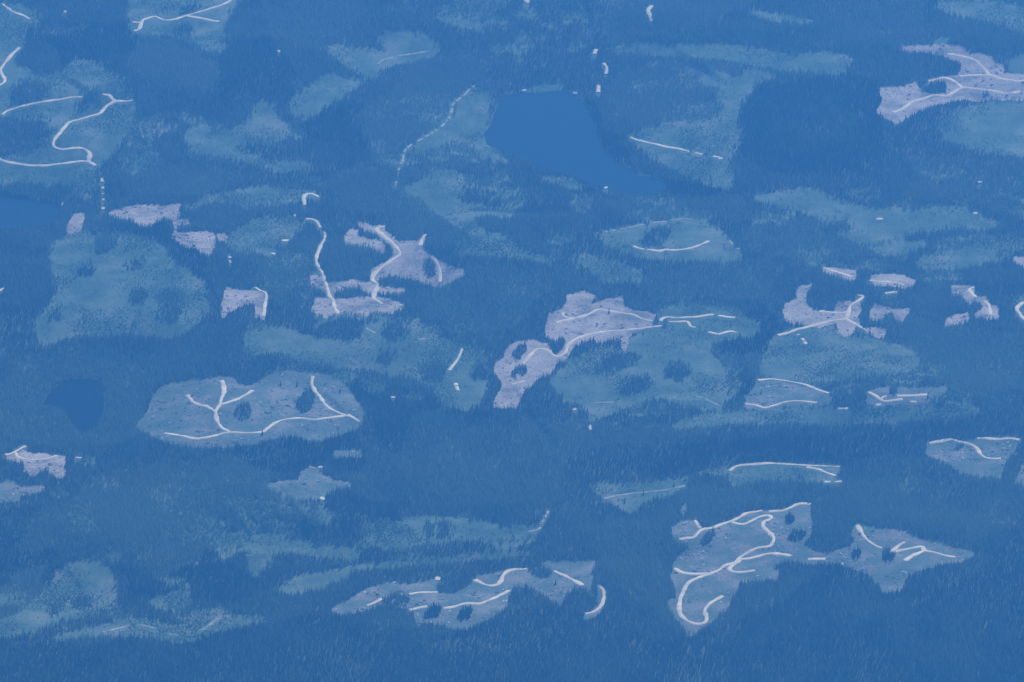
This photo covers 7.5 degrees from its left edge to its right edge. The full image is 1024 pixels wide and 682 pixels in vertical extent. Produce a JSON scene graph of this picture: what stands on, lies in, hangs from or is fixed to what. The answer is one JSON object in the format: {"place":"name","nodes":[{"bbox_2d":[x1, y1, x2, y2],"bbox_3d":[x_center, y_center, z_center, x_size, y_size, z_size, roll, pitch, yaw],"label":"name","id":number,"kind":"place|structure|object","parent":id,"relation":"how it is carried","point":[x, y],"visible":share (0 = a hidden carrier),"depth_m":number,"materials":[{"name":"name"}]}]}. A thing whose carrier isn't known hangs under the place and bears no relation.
{"place":"outdoors","nodes":[
{"label":"outdoors","id":0,"kind":"place"},
{"bbox_2d":[0,47,20,85],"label":"logging road","id":1,"kind":"structure","parent":0,"point":[9,57],"depth_m":26622.09,"materials":[{"name":"beige gravel"}]},
{"bbox_2d":[2,4,29,18],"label":"logging road","id":2,"kind":"structure","parent":0,"point":[11,10],"depth_m":27027.49,"materials":[{"name":"beige gravel"}]},
{"bbox_2d":[0,480,44,503],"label":"clearing","id":3,"kind":"structure","parent":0,"point":[8,485],"depth_m":23443.42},
{"bbox_2d":[0,194,59,230],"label":"lake","id":4,"kind":"structure","parent":0,"point":[19,211],"depth_m":25522.65,"materials":[{"name":"blue liquid"}]},
{"bbox_2d":[1,96,81,113],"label":"logging road","id":5,"kind":"structure","parent":0,"point":[50,100],"depth_m":26246.40,"materials":[{"name":"beige gravel"}]},
{"bbox_2d":[5,446,81,459],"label":"logging road","id":6,"kind":"structure","parent":0,"point":[15,452],"depth_m":23673.81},
{"bbox_2d":[0,93,133,209],"bbox_3d":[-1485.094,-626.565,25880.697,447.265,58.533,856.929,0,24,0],"label":"logging road","id":7,"kind":"structure","parent":0,"point":[58,134],"depth_m":25861.06,"materials":[{"name":"beige gravel"}]},
{"bbox_2d":[43,379,103,435],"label":"lake","id":8,"kind":"structure","parent":0,"point":[80,402],"depth_m":24168.32,"materials":[{"name":"blue liquid"}]},
{"bbox_2d":[104,616,221,635],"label":"logging road","id":9,"kind":"structure","parent":0,"point":[209,624],"depth_m":22629.39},
{"bbox_2d":[132,0,231,30],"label":"logging road","id":10,"kind":"structure","parent":0,"point":[140,25],"depth_m":26916.34,"materials":[{"name":"beige gravel"}]},
{"bbox_2d":[228,256,267,315],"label":"logging road","id":11,"kind":"structure","parent":0,"point":[264,304],"depth_m":24726.50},
{"bbox_2d":[163,376,359,438],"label":"logging road","id":12,"kind":"structure","parent":0,"point":[223,392],"depth_m":23919.73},
{"bbox_2d":[302,193,319,204],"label":"logging road","id":13,"kind":"structure","parent":0,"point":[304,198],"depth_m":25591.68,"materials":[{"name":"beige gravel"}]},
{"bbox_2d":[268,450,361,501],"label":"clearing","id":14,"kind":"structure","parent":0,"point":[322,487],"depth_m":23410.90,"materials":[{"name":"green plant"}]},
{"bbox_2d":[306,218,339,312],"bbox_3d":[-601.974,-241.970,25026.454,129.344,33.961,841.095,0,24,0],"label":"logging road","id":15,"kind":"structure","parent":0,"point":[334,305],"depth_m":25001.75,"materials":[{"name":"beige gravel"}]},
{"bbox_2d":[377,51,429,63],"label":"logging road","id":16,"kind":"structure","parent":0,"point":[379,62],"depth_m":26691.39,"materials":[{"name":"beige gravel"}]},
{"bbox_2d":[370,226,441,303],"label":"logging road","id":17,"kind":"structure","parent":0,"point":[376,271],"depth_m":24970.82,"materials":[{"name":"beige gravel"}]},
{"bbox_2d":[395,85,474,185],"bbox_3d":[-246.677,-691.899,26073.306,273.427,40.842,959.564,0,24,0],"label":"logging road","id":18,"kind":"structure","parent":0,"point":[443,124],"depth_m":26095.16,"materials":[{"name":"beige gravel"}]},
{"bbox_2d":[448,348,462,390],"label":"logging road","id":19,"kind":"structure","parent":0,"point":[453,365],"depth_m":24331.01,"materials":[{"name":"beige gravel"}]},
{"bbox_2d":[331,560,606,630],"bbox_3d":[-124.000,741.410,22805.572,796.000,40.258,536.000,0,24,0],"label":"clearing","id":20,"kind":"structure","parent":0,"point":[361,599],"depth_m":22830.07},
{"bbox_2d":[367,568,584,610],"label":"logging road","id":21,"kind":"structure","parent":0,"point":[500,580],"depth_m":22847.75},
{"bbox_2d":[0,0,1023,681],"bbox_3d":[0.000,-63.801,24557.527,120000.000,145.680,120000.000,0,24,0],"label":"ground","id":22,"kind":"structure","parent":0,"point":[720,458],"depth_m":24270.32,"materials":[{"name":"green plant"}]},
{"bbox_2d":[6,450,65,478],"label":"clearing","id":23,"kind":"structure","parent":22,"relation":"on","point":[56,462],"depth_m":23619.54,"materials":[{"name":"soil"}]},
{"bbox_2d":[67,212,85,236],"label":"clearing","id":24,"kind":"structure","parent":22,"relation":"on","point":[76,219],"depth_m":25423.49,"materials":[{"name":"soil"}]},
{"bbox_2d":[108,203,190,232],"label":"clearing","id":25,"kind":"structure","parent":22,"relation":"on","point":[145,213],"depth_m":25423.05,"materials":[{"name":"soil"}]},
{"bbox_2d":[172,230,227,256],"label":"clearing","id":26,"kind":"structure","parent":22,"relation":"on","point":[204,245],"depth_m":25205.15,"materials":[{"name":"soil"}]},
{"bbox_2d":[221,287,267,319],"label":"clearing","id":27,"kind":"structure","parent":22,"relation":"on","point":[230,302],"depth_m":24702.33,"materials":[{"name":"soil"}]},
{"bbox_2d":[135,370,364,448],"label":"clearing","id":28,"kind":"structure","parent":22,"relation":"on","point":[176,390],"depth_m":23943.29,"materials":[{"name":"plant"}]},
{"bbox_2d":[311,296,403,318],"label":"clearing","id":29,"kind":"structure","parent":22,"relation":"on","point":[348,305],"depth_m":24713.04,"materials":[{"name":"soil"}]},
{"bbox_2d":[310,275,404,299],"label":"clearing","id":30,"kind":"structure","parent":22,"relation":"on","point":[368,286],"depth_m":24877.04,"materials":[{"name":"soil"}]},
{"bbox_2d":[344,221,464,286],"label":"clearing","id":31,"kind":"structure","parent":22,"relation":"on","point":[403,261],"depth_m":24993.29,"materials":[{"name":"soil"}]},
{"bbox_2d":[0,0,1023,681],"bbox_3d":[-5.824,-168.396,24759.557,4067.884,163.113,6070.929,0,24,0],"label":"conifer forest","id":32,"kind":"object","parent":22,"relation":"on","point":[846,512],"visible":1,"depth_m":24181.18,"materials":[{"name":"green plant"}]},
{"bbox_2d":[0,0,1023,644],"bbox_3d":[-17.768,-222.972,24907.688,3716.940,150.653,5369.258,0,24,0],"label":"regrowth vegetation","id":33,"kind":"object","parent":22,"relation":"on","point":[96,302],"visible":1,"depth_m":25070.12,"materials":[{"name":"green plant"}]},
{"bbox_2d":[0,0,1023,627],"bbox_3d":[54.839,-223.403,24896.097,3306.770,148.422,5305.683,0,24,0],"label":"young forest","id":34,"kind":"object","parent":22,"relation":"on","point":[150,56],"visible":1,"depth_m":24923.75,"materials":[{"name":"green plant"}]},
{"bbox_2d":[0,44,1023,633],"bbox_3d":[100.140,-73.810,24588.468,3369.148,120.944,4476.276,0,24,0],"label":"logging slash debris","id":35,"kind":"object","parent":22,"relation":"on","point":[510,396],"visible":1,"depth_m":23950.75,"materials":[{"name":"brown wood"}]},
{"bbox_2d":[494,339,560,408],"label":"clearing","id":36,"kind":"structure","parent":22,"relation":"on","point":[537,368],"depth_m":24293.24,"materials":[{"name":"soil"}]},
{"bbox_2d":[545,290,655,361],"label":"clearing","id":37,"kind":"structure","parent":22,"relation":"on","point":[612,320],"depth_m":24625.65,"materials":[{"name":"soil"}]},
{"bbox_2d":[667,503,826,636],"bbox_3d":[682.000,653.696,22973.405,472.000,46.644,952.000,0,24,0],"label":"clearing","id":38,"kind":"structure","parent":22,"relation":"on","point":[744,538],"depth_m":23024.21,"materials":[{"name":"green plant"}]},
{"bbox_2d":[745,380,831,410],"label":"clearing","id":39,"kind":"structure","parent":22,"relation":"on","point":[789,393],"depth_m":24037.13,"materials":[{"name":"green plant"}]},
{"bbox_2d":[869,303,909,323],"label":"clearing","id":40,"kind":"structure","parent":22,"relation":"on","point":[878,310],"depth_m":24670.62,"materials":[{"name":"soil"}]},
{"bbox_2d":[826,521,975,593],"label":"clearing","id":41,"kind":"structure","parent":22,"relation":"on","point":[883,570],"depth_m":22964.80,"materials":[{"name":"plant"}]},
{"bbox_2d":[866,386,946,408],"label":"clearing","id":42,"kind":"structure","parent":22,"relation":"on","point":[880,392],"depth_m":23918.52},
{"bbox_2d":[926,435,1023,486],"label":"clearing","id":43,"kind":"structure","parent":22,"relation":"on","point":[980,467],"depth_m":23681.38,"materials":[{"name":"plant"}]},
{"bbox_2d":[529,511,548,531],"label":"logging road","id":44,"kind":"structure","parent":0,"point":[547,512],"depth_m":23262.11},
{"bbox_2d":[484,91,668,197],"bbox_3d":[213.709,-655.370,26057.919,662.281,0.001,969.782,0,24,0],"label":"lake","id":45,"kind":"structure","parent":0,"point":[554,131],"depth_m":26079.38,"materials":[{"name":"blue liquid"}]},
{"bbox_2d":[512,325,660,384],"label":"logging road","id":46,"kind":"structure","parent":0,"point":[569,343],"depth_m":24450.98,"materials":[{"name":"beige gravel"}]},
{"bbox_2d":[586,585,605,613],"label":"logging road","id":47,"kind":"structure","parent":0,"point":[602,603],"depth_m":22773.57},
{"bbox_2d":[556,309,651,322],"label":"logging road","id":48,"kind":"structure","parent":0,"point":[580,316],"depth_m":24655.80,"materials":[{"name":"beige gravel"}]},
{"bbox_2d":[592,5,652,91],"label":"logging road","id":49,"kind":"structure","parent":0,"point":[648,13],"depth_m":26719.48,"materials":[{"name":"beige gravel"}]},
{"bbox_2d":[604,485,684,498],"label":"logging road","id":50,"kind":"structure","parent":0,"point":[642,492],"depth_m":23478.73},
{"bbox_2d":[595,396,719,405],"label":"logging road","id":51,"kind":"structure","parent":0,"point":[669,398],"depth_m":24029.17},
{"bbox_2d":[596,219,739,249],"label":"logging road","id":52,"kind":"structure","parent":0,"point":[730,241],"depth_m":25332.77,"materials":[{"name":"beige gravel"}]},
{"bbox_2d":[633,240,709,251],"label":"logging road","id":53,"kind":"structure","parent":0,"point":[663,250],"depth_m":25145.18,"materials":[{"name":"beige gravel"}]},
{"bbox_2d":[630,137,718,157],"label":"logging road","id":54,"kind":"structure","parent":0,"point":[665,146],"depth_m":25994.28,"materials":[{"name":"beige gravel"}]},
{"bbox_2d":[659,314,736,334],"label":"logging road","id":55,"kind":"structure","parent":0,"point":[688,322],"depth_m":24658.47,"materials":[{"name":"beige gravel"}]},
{"bbox_2d":[674,502,824,624],"bbox_3d":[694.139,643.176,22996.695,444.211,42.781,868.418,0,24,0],"label":"logging road","id":56,"kind":"structure","parent":0,"point":[687,583],"depth_m":23011.00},
{"bbox_2d":[729,462,841,482],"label":"logging road","id":57,"kind":"structure","parent":0,"point":[748,464],"depth_m":23660.19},
{"bbox_2d":[758,378,829,393],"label":"logging road","id":58,"kind":"structure","parent":0,"point":[813,387],"depth_m":24157.26,"materials":[{"name":"beige gravel"}]},
{"bbox_2d":[744,400,847,408],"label":"logging road","id":59,"kind":"structure","parent":0,"point":[760,406],"depth_m":23962.73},
{"bbox_2d":[777,295,866,343],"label":"logging road","id":60,"kind":"structure","parent":0,"point":[847,312],"depth_m":24633.33,"materials":[{"name":"beige gravel"}]},
{"bbox_2d":[783,284,886,338],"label":"clearing","id":61,"kind":"structure","parent":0,"point":[798,312],"depth_m":24675.85,"materials":[{"name":"soil"}]},
{"bbox_2d":[823,267,852,276],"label":"logging road","id":62,"kind":"structure","parent":0,"point":[835,271],"depth_m":25000.23,"materials":[{"name":"beige gravel"}]},
{"bbox_2d":[823,267,856,280],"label":"clearing","id":63,"kind":"structure","parent":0,"point":[849,272],"depth_m":25000.66,"materials":[{"name":"soil"}]},
{"bbox_2d":[869,280,904,293],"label":"logging road","id":64,"kind":"structure","parent":0,"point":[889,282],"depth_m":24887.67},
{"bbox_2d":[870,273,914,288],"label":"clearing","id":65,"kind":"structure","parent":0,"point":[901,279],"depth_m":24934.97,"materials":[{"name":"soil"}]},
{"bbox_2d":[868,391,926,405],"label":"logging road","id":66,"kind":"structure","parent":0,"point":[882,397],"depth_m":23904.47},
{"bbox_2d":[855,525,954,560],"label":"logging road","id":67,"kind":"structure","parent":0,"point":[895,548],"depth_m":23006.00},
{"bbox_2d":[877,43,1023,124],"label":"clearing","id":68,"kind":"structure","parent":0,"point":[987,62],"depth_m":26353.73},
{"bbox_2d":[891,77,1020,112],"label":"logging road","id":69,"kind":"structure","parent":0,"point":[949,94],"depth_m":26318.45,"materials":[{"name":"beige gravel"}]},
{"bbox_2d":[945,285,998,326],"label":"clearing","id":70,"kind":"structure","parent":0,"point":[970,298],"depth_m":24651.56,"materials":[{"name":"soil"}]},
{"bbox_2d":[929,437,1019,458],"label":"logging road","id":71,"kind":"structure","parent":0,"point":[978,450],"depth_m":23767.70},
{"bbox_2d":[968,287,991,314],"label":"logging road","id":72,"kind":"structure","parent":0,"point":[974,295],"depth_m":24698.80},
{"bbox_2d":[947,53,1023,81],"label":"logging road","id":73,"kind":"structure","parent":0,"point":[987,72],"depth_m":26468.48,"materials":[{"name":"beige gravel"}]},
{"bbox_2d":[1013,255,1023,265],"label":"clearing","id":74,"kind":"structure","parent":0,"point":[1019,259],"depth_m":25090.15,"materials":[{"name":"soil"}]},
{"bbox_2d":[1015,301,1023,318],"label":"logging road","id":75,"kind":"structure","parent":0,"point":[1017,307],"depth_m":24671.72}
]}

